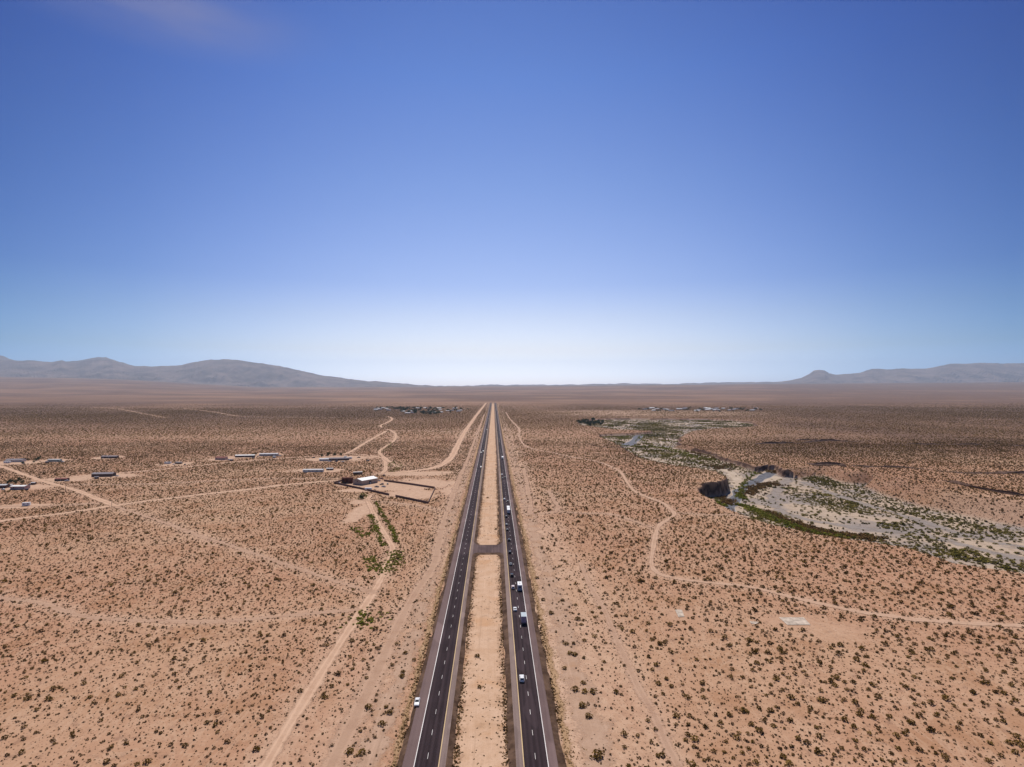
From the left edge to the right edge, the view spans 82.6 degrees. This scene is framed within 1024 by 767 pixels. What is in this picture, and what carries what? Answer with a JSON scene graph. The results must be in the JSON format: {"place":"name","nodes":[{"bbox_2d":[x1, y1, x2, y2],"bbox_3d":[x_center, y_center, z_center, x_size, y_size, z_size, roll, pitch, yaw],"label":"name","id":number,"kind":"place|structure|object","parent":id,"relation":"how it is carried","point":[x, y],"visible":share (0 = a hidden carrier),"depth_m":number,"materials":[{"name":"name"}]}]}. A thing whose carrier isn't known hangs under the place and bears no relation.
{"place":"outdoors","nodes":[
{"label":"outdoors","id":0,"kind":"place"},
{"bbox_2d":[0,503,92,506],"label":"dirt track","id":1,"kind":"structure","parent":0,"point":[40,505],"depth_m":563.60,"materials":[{"name":"soil"}]},
{"bbox_2d":[0,465,116,505],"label":"dirt road","id":2,"kind":"structure","parent":0,"point":[101,500],"depth_m":659.43,"materials":[{"name":"soil"}]},
{"bbox_2d":[0,355,132,365],"bbox_3d":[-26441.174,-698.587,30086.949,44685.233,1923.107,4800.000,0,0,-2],"label":"mountain range","id":3,"kind":"structure","parent":0,"point":[5,358],"depth_m":30703.68,"materials":[{"name":"stone"}]},
{"bbox_2d":[0,480,337,521],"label":"dirt road","id":4,"kind":"structure","parent":0,"point":[5,520],"depth_m":594.12,"materials":[{"name":"soil"}]},
{"bbox_2d":[0,595,359,623],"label":"dirt track","id":5,"kind":"structure","parent":0,"point":[73,612],"depth_m":289.30,"materials":[{"name":"soil"}]},
{"bbox_2d":[71,478,332,484],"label":"dirt track","id":6,"kind":"structure","parent":0,"point":[186,482],"depth_m":701.37,"materials":[{"name":"soil"}]},
{"bbox_2d":[45,431,386,479],"bbox_3d":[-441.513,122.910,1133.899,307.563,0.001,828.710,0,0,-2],"label":"dirt road","id":7,"kind":"structure","parent":0,"point":[362,444],"depth_m":928.61,"materials":[{"name":"soil"}]},
{"bbox_2d":[0,359,436,386],"bbox_3d":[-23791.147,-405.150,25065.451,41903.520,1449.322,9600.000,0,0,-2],"label":"mountain range","id":8,"kind":"structure","parent":0,"point":[229,372],"depth_m":24663.12,"materials":[{"name":"stone"}]},
{"bbox_2d":[115,506,377,593],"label":"dirt track","id":9,"kind":"structure","parent":0,"point":[285,564],"depth_m":399.73,"materials":[{"name":"soil"}]},
{"bbox_2d":[256,495,396,766],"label":"dirt track","id":10,"kind":"structure","parent":0,"point":[302,703],"depth_m":232.28,"materials":[{"name":"soil"}]},
{"bbox_2d":[319,511,448,766],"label":"dirt track","id":11,"kind":"structure","parent":0,"point":[345,740],"depth_m":232.27,"materials":[{"name":"soil"}]},
{"bbox_2d":[378,429,399,466],"bbox_3d":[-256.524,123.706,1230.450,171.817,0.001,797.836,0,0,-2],"label":"dirt track","id":12,"kind":"structure","parent":0,"point":[384,447],"depth_m":1054.65,"materials":[{"name":"soil"}]},
{"bbox_2d":[350,499,446,511],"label":"dirt track","id":13,"kind":"structure","parent":0,"point":[403,503],"depth_m":568.22,"materials":[{"name":"soil"}]},
{"bbox_2d":[385,403,486,473],"bbox_3d":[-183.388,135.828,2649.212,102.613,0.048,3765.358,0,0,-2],"label":"dirt road","id":14,"kind":"structure","parent":0,"point":[452,455],"depth_m":1046.33,"materials":[{"name":"soil"}]},
{"bbox_2d":[402,405,489,766],"bbox_3d":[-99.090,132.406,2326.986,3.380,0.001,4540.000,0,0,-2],"label":"road shoulder","id":15,"kind":"object","parent":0,"point":[411,748],"visible":0.91,"depth_m":245.43},
{"bbox_2d":[414,697,419,705],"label":"parked car","id":16,"kind":"object","parent":15,"relation":"on","point":[417,701],"visible":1,"depth_m":207.35,"materials":[{"name":"white metal"}]},
{"bbox_2d":[414,403,490,766],"bbox_3d":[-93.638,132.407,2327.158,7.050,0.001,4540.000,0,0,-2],"label":"road","id":17,"kind":"structure","parent":0,"point":[430,741],"depth_m":244.52,"materials":[{"name":"asphalt"}]},
{"bbox_2d":[413,412,488,766],"bbox_3d":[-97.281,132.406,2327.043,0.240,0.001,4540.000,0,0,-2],"label":"white line","id":18,"kind":"object","parent":17,"relation":"on","point":[440,639],"visible":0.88,"depth_m":247.29,"materials":[{"name":"paint"}]},
{"bbox_2d":[438,409,490,766],"bbox_3d":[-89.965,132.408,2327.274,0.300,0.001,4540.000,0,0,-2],"label":"yellow line","id":19,"kind":"object","parent":17,"relation":"on","point":[456,640],"visible":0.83,"depth_m":244.52,"materials":[{"name":"paint"}]},
{"bbox_2d":[445,414,484,510],"bbox_3d":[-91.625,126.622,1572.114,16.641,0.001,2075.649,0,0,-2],"label":"dirt track","id":20,"kind":"structure","parent":0,"point":[453,494],"depth_m":724.33,"materials":[{"name":"soil"}]},
{"bbox_2d":[439,403,491,766],"bbox_3d":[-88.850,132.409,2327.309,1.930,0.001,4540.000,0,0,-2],"label":"road shoulder","id":21,"kind":"object","parent":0,"point":[443,756],"visible":0.9,"depth_m":244.98},
{"bbox_2d":[494,403,523,766],"bbox_3d":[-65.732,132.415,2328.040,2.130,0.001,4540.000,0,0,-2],"label":"road shoulder","id":22,"kind":"object","parent":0,"point":[518,744],"visible":0.87,"depth_m":244.52},
{"bbox_2d":[0,377,1023,766],"bbox_3d":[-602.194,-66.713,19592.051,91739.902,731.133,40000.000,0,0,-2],"label":"ground","id":23,"kind":"structure","parent":0,"point":[96,393],"depth_m":338.44,"materials":[{"name":"soil"}]},
{"bbox_2d":[0,484,9,487],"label":"shed","id":24,"kind":"structure","parent":23,"relation":"on","point":[4,485],"depth_m":663.13,"materials":[{"name":"metal"}]},
{"bbox_2d":[5,458,25,461],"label":"house","id":25,"kind":"structure","parent":23,"relation":"on","point":[18,460],"depth_m":897.40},
{"bbox_2d":[10,485,29,489],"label":"house","id":26,"kind":"structure","parent":23,"relation":"on","point":[18,487],"depth_m":651.66,"materials":[{"name":"white metal"}]},
{"bbox_2d":[22,502,30,505],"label":"travel trailer","id":27,"kind":"object","parent":23,"relation":"on","point":[26,503],"visible":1,"depth_m":561.39,"materials":[{"name":"white metal"}]},
{"bbox_2d":[47,459,61,461],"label":"mobile home","id":28,"kind":"object","parent":23,"relation":"on","point":[54,460],"visible":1,"depth_m":901.87,"materials":[{"name":"white"}]},
{"bbox_2d":[54,478,69,480],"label":"shed","id":29,"kind":"structure","parent":23,"relation":"on","point":[59,479],"depth_m":713.55,"materials":[{"name":"grey metal"}]},
{"bbox_2d":[91,472,115,476],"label":"shed","id":30,"kind":"structure","parent":23,"relation":"on","point":[105,474],"depth_m":748.56,"materials":[{"name":"grey"}]},
{"bbox_2d":[102,758,110,764],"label":"creosote bush","id":31,"kind":"object","parent":23,"relation":"on","point":[106,762],"visible":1,"depth_m":176.11,"materials":[{"name":"green plant"}]},
{"bbox_2d":[101,455,118,457],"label":"shed","id":32,"kind":"structure","parent":23,"relation":"on","point":[113,456],"depth_m":945.21,"materials":[{"name":"grey"}]},
{"bbox_2d":[142,758,152,763],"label":"creosote bush","id":33,"kind":"object","parent":23,"relation":"on","point":[146,761],"visible":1,"depth_m":175.95,"materials":[{"name":"green plant"}]},
{"bbox_2d":[215,456,227,459],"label":"house","id":34,"kind":"structure","parent":23,"relation":"on","point":[221,458],"depth_m":924.72,"materials":[{"name":"brown"}]},
{"bbox_2d":[235,454,254,456],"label":"house","id":35,"kind":"structure","parent":23,"relation":"on","point":[251,455],"depth_m":960.43,"materials":[{"name":"white metal"}]},
{"bbox_2d":[252,745,259,750],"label":"creosote bush","id":36,"kind":"object","parent":23,"relation":"on","point":[256,748],"visible":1,"depth_m":182.24,"materials":[{"name":"green plant"}]},
{"bbox_2d":[259,453,278,455],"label":"house","id":37,"kind":"structure","parent":23,"relation":"on","point":[268,454],"depth_m":980.26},
{"bbox_2d":[303,469,323,471],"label":"mobile home","id":38,"kind":"object","parent":23,"relation":"on","point":[314,470],"visible":1,"depth_m":790.39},
{"bbox_2d":[319,458,328,460],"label":"house","id":39,"kind":"structure","parent":23,"relation":"on","point":[323,459],"depth_m":910.46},
{"bbox_2d":[329,457,348,460],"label":"house","id":40,"kind":"structure","parent":23,"relation":"on","point":[337,458],"depth_m":917.38,"materials":[{"name":"grey"}]},
{"bbox_2d":[342,477,352,483],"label":"rusty shed","id":41,"kind":"structure","parent":23,"relation":"on","point":[347,480],"depth_m":695.23,"materials":[{"name":"metal"}]},
{"bbox_2d":[334,480,388,494],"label":"block wall","id":42,"kind":"structure","parent":23,"relation":"on","point":[375,491],"depth_m":657.70,"materials":[{"name":"concrete"}]},
{"bbox_2d":[353,476,377,484],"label":"metal barn","id":43,"kind":"structure","parent":23,"relation":"on","point":[366,480],"depth_m":688.34,"materials":[{"name":"silver metal"}]},
{"bbox_2d":[339,442,405,628],"bbox_3d":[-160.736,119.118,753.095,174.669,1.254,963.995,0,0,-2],"label":"arroyo brush","id":44,"kind":"object","parent":23,"relation":"on","point":[375,526],"visible":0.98,"depth_m":398.94,"materials":[{"name":"green plant"}]},
{"bbox_2d":[360,454,387,472],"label":"dirt track","id":45,"kind":"structure","parent":23,"relation":"on","point":[385,467],"depth_m":867.35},
{"bbox_2d":[384,480,434,487],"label":"block wall","id":46,"kind":"structure","parent":23,"relation":"on","point":[409,483],"depth_m":685.89,"materials":[{"name":"concrete"}]},
{"bbox_2d":[395,488,434,503],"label":"block wall","id":47,"kind":"structure","parent":23,"relation":"on","point":[413,499],"depth_m":592.22,"materials":[{"name":"concrete"}]},
{"bbox_2d":[351,403,488,766],"bbox_3d":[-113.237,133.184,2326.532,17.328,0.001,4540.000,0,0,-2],"label":"verge","id":48,"kind":"structure","parent":23,"relation":"on","point":[377,745],"depth_m":224.44,"materials":[{"name":"soil"}]},
{"bbox_2d":[343,747,353,754],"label":"creosote bush","id":49,"kind":"object","parent":48,"relation":"on","point":[349,751],"visible":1,"depth_m":180.75,"materials":[{"name":"green plant"}]},
{"bbox_2d":[355,748,366,755],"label":"creosote bush","id":50,"kind":"object","parent":48,"relation":"on","point":[360,751],"visible":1,"depth_m":180.26,"materials":[{"name":"green plant"}]},
{"bbox_2d":[377,720,387,726],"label":"creosote bush","id":51,"kind":"object","parent":48,"relation":"on","point":[382,722],"visible":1,"depth_m":196.07,"materials":[{"name":"green plant"}]},
{"bbox_2d":[392,403,489,766],"bbox_3d":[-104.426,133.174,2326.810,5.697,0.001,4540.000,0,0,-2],"label":"verge","id":52,"kind":"structure","parent":23,"relation":"on","point":[421,648],"depth_m":261.31,"materials":[{"name":"brown soil"}]},
{"bbox_2d":[397,408,488,766],"bbox_3d":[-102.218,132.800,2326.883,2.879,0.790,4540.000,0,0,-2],"label":"embankment","id":53,"kind":"structure","parent":52,"relation":"on","point":[404,745],"depth_m":248.77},
{"bbox_2d":[453,404,507,766],"bbox_3d":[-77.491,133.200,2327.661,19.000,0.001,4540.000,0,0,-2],"label":"median","id":54,"kind":"object","parent":23,"relation":"on","point":[485,643],"visible":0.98,"depth_m":244.41,"materials":[{"name":"soil"}]},
{"bbox_2d":[445,405,491,766],"bbox_3d":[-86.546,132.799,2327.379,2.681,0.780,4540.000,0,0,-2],"label":"embankment","id":55,"kind":"structure","parent":54,"relation":"on","point":[451,746],"depth_m":243.56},
{"bbox_2d":[473,552,502,557],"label":"embankment","id":56,"kind":"structure","parent":54,"relation":"on","point":[499,554],"depth_m":397.30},
{"bbox_2d":[472,542,503,554],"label":"road crossover","id":57,"kind":"object","parent":54,"relation":"on","point":[486,548],"visible":1,"depth_m":409.90,"materials":[{"name":"concrete"}]},
{"bbox_2d":[494,404,515,766],"bbox_3d":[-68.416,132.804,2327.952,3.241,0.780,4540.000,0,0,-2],"label":"embankment","id":58,"kind":"structure","parent":54,"relation":"on","point":[510,739],"depth_m":245.92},
{"bbox_2d":[385,441,599,766],"bbox_3d":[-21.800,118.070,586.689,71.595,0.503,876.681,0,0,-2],"label":"dry grass","id":59,"kind":"structure","parent":23,"relation":"on","point":[568,760],"depth_m":243.31,"materials":[{"name":"plant"}]},
{"bbox_2d":[0,402,1023,766],"bbox_3d":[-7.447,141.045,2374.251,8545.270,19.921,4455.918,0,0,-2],"label":"desert shrubs","id":60,"kind":"object","parent":23,"relation":"on","point":[1016,412],"visible":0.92,"depth_m":916.20,"materials":[{"name":"green plant"}]},
{"bbox_2d":[0,435,1023,766],"bbox_3d":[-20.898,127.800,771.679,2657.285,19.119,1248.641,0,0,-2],"label":"scrub","id":61,"kind":"object","parent":23,"relation":"on","point":[344,465],"visible":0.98,"depth_m":430.10,"materials":[{"name":"green plant"}]},
{"bbox_2d":[497,407,574,766],"bbox_3d":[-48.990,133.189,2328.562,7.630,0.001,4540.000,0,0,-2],"label":"verge","id":62,"kind":"structure","parent":23,"relation":"on","point":[557,692],"depth_m":249.92,"materials":[{"name":"brown plant"}]},
{"bbox_2d":[496,404,566,766],"bbox_3d":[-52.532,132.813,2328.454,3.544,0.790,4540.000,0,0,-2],"label":"embankment","id":63,"kind":"structure","parent":62,"relation":"on","point":[554,725],"depth_m":242.88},
{"bbox_2d":[497,403,615,766],"bbox_3d":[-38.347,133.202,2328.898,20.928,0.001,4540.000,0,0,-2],"label":"verge","id":64,"kind":"structure","parent":23,"relation":"on","point":[592,726],"depth_m":248.06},
{"bbox_2d":[571,686,579,691],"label":"creosote bush","id":65,"kind":"object","parent":64,"relation":"on","point":[575,687],"visible":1,"depth_m":218.16,"materials":[{"name":"green plant"}]},
{"bbox_2d":[579,701,586,707],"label":"creosote bush","id":66,"kind":"object","parent":64,"relation":"on","point":[581,703],"visible":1,"depth_m":207.12,"materials":[{"name":"green plant"}]},
{"bbox_2d":[585,712,592,718],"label":"creosote bush","id":67,"kind":"object","parent":64,"relation":"on","point":[587,714],"visible":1,"depth_m":200.38,"materials":[{"name":"green plant"}]},
{"bbox_2d":[589,749,604,760],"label":"creosote bush","id":68,"kind":"object","parent":64,"relation":"on","point":[597,754],"visible":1,"depth_m":178.47,"materials":[{"name":"green plant"}]},
{"bbox_2d":[675,610,683,616],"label":"concrete slab","id":69,"kind":"structure","parent":23,"relation":"on","point":[679,613],"depth_m":292.75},
{"bbox_2d":[690,735,700,742],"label":"creosote bush","id":70,"kind":"object","parent":23,"relation":"on","point":[693,738],"visible":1,"depth_m":187.47,"materials":[{"name":"green plant"}]},
{"bbox_2d":[717,469,743,489],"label":"sand bar","id":71,"kind":"object","parent":23,"relation":"on","point":[735,477],"visible":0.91,"depth_m":813.02,"materials":[{"name":"sand"}]},
{"bbox_2d":[617,435,854,538],"bbox_3d":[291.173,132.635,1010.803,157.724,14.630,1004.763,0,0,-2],"label":"reed bed","id":72,"kind":"object","parent":23,"relation":"on","point":[740,495],"visible":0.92,"depth_m":651.17,"materials":[{"name":"green plant"}]},
{"bbox_2d":[756,727,762,733],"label":"creosote bush","id":73,"kind":"object","parent":23,"relation":"on","point":[760,729],"visible":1,"depth_m":192.01,"materials":[{"name":"green plant"}]},
{"bbox_2d":[685,450,888,541],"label":"tamarisk thicket","id":74,"kind":"object","parent":23,"relation":"on","point":[761,485],"visible":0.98,"depth_m":655.92,"materials":[{"name":"green plant"}]},
{"bbox_2d":[763,476,814,486],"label":"sand bar","id":75,"kind":"object","parent":23,"relation":"on","point":[774,478],"visible":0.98,"depth_m":802.13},
{"bbox_2d":[779,617,809,624],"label":"concrete slab","id":76,"kind":"structure","parent":23,"relation":"on","point":[794,620],"depth_m":283.92,"materials":[{"name":"concrete"}]},
{"bbox_2d":[755,439,846,444],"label":"rock ledge","id":77,"kind":"object","parent":23,"relation":"on","point":[819,440],"visible":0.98,"depth_m":1219.56,"materials":[{"name":"stone"}]},
{"bbox_2d":[580,419,1023,571],"bbox_3d":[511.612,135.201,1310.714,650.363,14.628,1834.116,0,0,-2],"label":"wash scrub","id":78,"kind":"object","parent":23,"relation":"on","point":[655,427],"visible":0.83,"depth_m":669.47,"materials":[{"name":"green plant"}]},
{"bbox_2d":[814,746,823,754],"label":"creosote bush","id":79,"kind":"object","parent":23,"relation":"on","point":[818,750],"visible":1,"depth_m":180.65,"materials":[{"name":"green plant"}]},
{"bbox_2d":[816,696,825,701],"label":"creosote bush","id":80,"kind":"object","parent":23,"relation":"on","point":[820,699],"visible":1,"depth_m":211.21,"materials":[{"name":"green plant"}]},
{"bbox_2d":[808,462,847,467],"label":"rock ledge","id":81,"kind":"object","parent":23,"relation":"on","point":[830,463],"visible":1,"depth_m":862.85,"materials":[{"name":"stone"}]},
{"bbox_2d":[795,439,861,441],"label":"rock ledge","id":82,"kind":"object","parent":23,"relation":"on","point":[817,439],"visible":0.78,"depth_m":1272.44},
{"bbox_2d":[832,674,840,679],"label":"creosote bush","id":83,"kind":"object","parent":23,"relation":"on","point":[835,676],"visible":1,"depth_m":227.19,"materials":[{"name":"green plant"}]},
{"bbox_2d":[873,693,881,698],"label":"creosote bush","id":84,"kind":"object","parent":23,"relation":"on","point":[879,696],"visible":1,"depth_m":213.42,"materials":[{"name":"green plant"}]},
{"bbox_2d":[767,478,1023,559],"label":"gravel bar","id":85,"kind":"object","parent":23,"relation":"on","point":[783,511],"visible":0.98,"depth_m":549.74,"materials":[{"name":"gravel"}]},
{"bbox_2d":[907,719,915,724],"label":"creosote bush","id":86,"kind":"object","parent":23,"relation":"on","point":[912,721],"visible":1,"depth_m":196.70,"materials":[{"name":"green plant"}]},
{"bbox_2d":[801,481,1023,546],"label":"gravel bar","id":87,"kind":"object","parent":23,"relation":"on","point":[871,506],"visible":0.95,"depth_m":596.88,"materials":[{"name":"gravel"}]},
{"bbox_2d":[926,699,933,704],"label":"creosote bush","id":88,"kind":"object","parent":23,"relation":"on","point":[930,701],"visible":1,"depth_m":208.86,"materials":[{"name":"green plant"}]},
{"bbox_2d":[927,726,935,732],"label":"creosote bush","id":89,"kind":"object","parent":23,"relation":"on","point":[931,728],"visible":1,"depth_m":192.16,"materials":[{"name":"green plant"}]},
{"bbox_2d":[851,465,1023,473],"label":"rock ledge","id":90,"kind":"object","parent":23,"relation":"on","point":[1010,472],"visible":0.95,"depth_m":783.73,"materials":[{"name":"stone"}]},
{"bbox_2d":[941,694,950,700],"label":"creosote bush","id":91,"kind":"object","parent":23,"relation":"on","point":[945,696],"visible":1,"depth_m":211.87,"materials":[{"name":"green plant"}]},
{"bbox_2d":[893,443,1023,445],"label":"rock ledge","id":92,"kind":"object","parent":23,"relation":"on","point":[947,444],"visible":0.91,"depth_m":1176.47,"materials":[{"name":"stone"}]},
{"bbox_2d":[943,480,1023,496],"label":"rock ledge","id":93,"kind":"object","parent":23,"relation":"on","point":[993,490],"visible":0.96,"depth_m":644.73,"materials":[{"name":"stone"}]},
{"bbox_2d":[1003,739,1014,744],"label":"creosote bush","id":94,"kind":"object","parent":23,"relation":"on","point":[1008,741],"visible":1,"depth_m":185.78,"materials":[{"name":"green plant"}]},
{"bbox_2d":[1012,739,1023,746],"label":"creosote bush","id":95,"kind":"object","parent":23,"relation":"on","point":[1016,741],"visible":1,"depth_m":185.10,"materials":[{"name":"green plant"}]},
{"bbox_2d":[0,0,1023,385],"label":"sky","id":96,"kind":"structure","parent":0,"point":[415,192],"materials":[{"name":"blue"}]},
{"bbox_2d":[495,403,547,766],"bbox_3d":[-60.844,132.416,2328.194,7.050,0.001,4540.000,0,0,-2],"label":"road","id":97,"kind":"structure","parent":0,"point":[533,745],"depth_m":239.16,"materials":[{"name":"asphalt"}]},
{"bbox_2d":[495,412,524,766],"bbox_3d":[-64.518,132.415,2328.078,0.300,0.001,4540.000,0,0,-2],"label":"yellow line","id":98,"kind":"object","parent":97,"relation":"on","point":[513,639],"visible":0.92,"depth_m":244.52,"materials":[{"name":"paint"}]},
{"bbox_2d":[517,581,521,590],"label":"motorhome","id":99,"kind":"object","parent":97,"relation":"on","point":[519,585],"visible":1,"depth_m":323.30,"materials":[{"name":"white metal"}]},
{"bbox_2d":[519,675,524,681],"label":"car","id":100,"kind":"object","parent":97,"relation":"on","point":[521,678],"visible":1,"depth_m":223.27,"materials":[{"name":"white metal"}]},
{"bbox_2d":[496,408,548,766],"bbox_3d":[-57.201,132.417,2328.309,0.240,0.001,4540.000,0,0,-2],"label":"white line","id":101,"kind":"object","parent":97,"relation":"on","point":[530,643],"visible":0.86,"depth_m":240.04,"materials":[{"name":"paint"}]},
{"bbox_2d":[521,612,526,623],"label":"box truck","id":102,"kind":"object","parent":97,"relation":"on","point":[523,618],"visible":1,"depth_m":277.22,"materials":[{"name":"metal"}]},
{"bbox_2d":[496,405,557,766],"bbox_3d":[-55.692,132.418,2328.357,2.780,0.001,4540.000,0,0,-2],"label":"road shoulder","id":103,"kind":"object","parent":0,"point":[550,746],"visible":0.98,"depth_m":244.52},
{"bbox_2d":[522,469,560,514],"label":"dirt track","id":104,"kind":"structure","parent":0,"point":[528,492],"depth_m":599.14,"materials":[{"name":"soil"}]},
{"bbox_2d":[437,382,770,386],"bbox_3d":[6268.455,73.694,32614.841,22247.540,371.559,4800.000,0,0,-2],"label":"mountain range","id":105,"kind":"structure","parent":0,"point":[710,383],"depth_m":32584.53,"materials":[{"name":"stone"}]},
{"bbox_2d":[559,511,653,527],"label":"dirt track","id":106,"kind":"structure","parent":0,"point":[610,514],"depth_m":523.02,"materials":[{"name":"soil"}]},
{"bbox_2d":[579,563,682,766],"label":"dirt track","id":107,"kind":"structure","parent":0,"point":[661,732],"depth_m":224.18,"materials":[{"name":"soil"}]},
{"bbox_2d":[621,435,642,446],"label":"river","id":108,"kind":"structure","parent":0,"point":[632,441],"depth_m":1313.35,"materials":[{"name":"liquid"}]},
{"bbox_2d":[676,512,745,516],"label":"dirt track","id":109,"kind":"structure","parent":0,"point":[715,514],"depth_m":522.88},
{"bbox_2d":[725,471,775,511],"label":"river","id":110,"kind":"structure","parent":0,"point":[762,477],"depth_m":778.90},
{"bbox_2d":[506,413,1023,626],"bbox_3d":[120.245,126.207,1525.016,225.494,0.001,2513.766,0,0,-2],"label":"dirt track","id":111,"kind":"structure","parent":0,"point":[654,538],"depth_m":322.32,"materials":[{"name":"soil"}]},
{"bbox_2d":[755,363,1023,383],"bbox_3d":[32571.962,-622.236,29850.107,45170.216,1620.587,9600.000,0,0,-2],"label":"mountain range","id":112,"kind":"structure","parent":0,"point":[978,372],"depth_m":28631.97,"materials":[{"name":"stone"}]}
]}

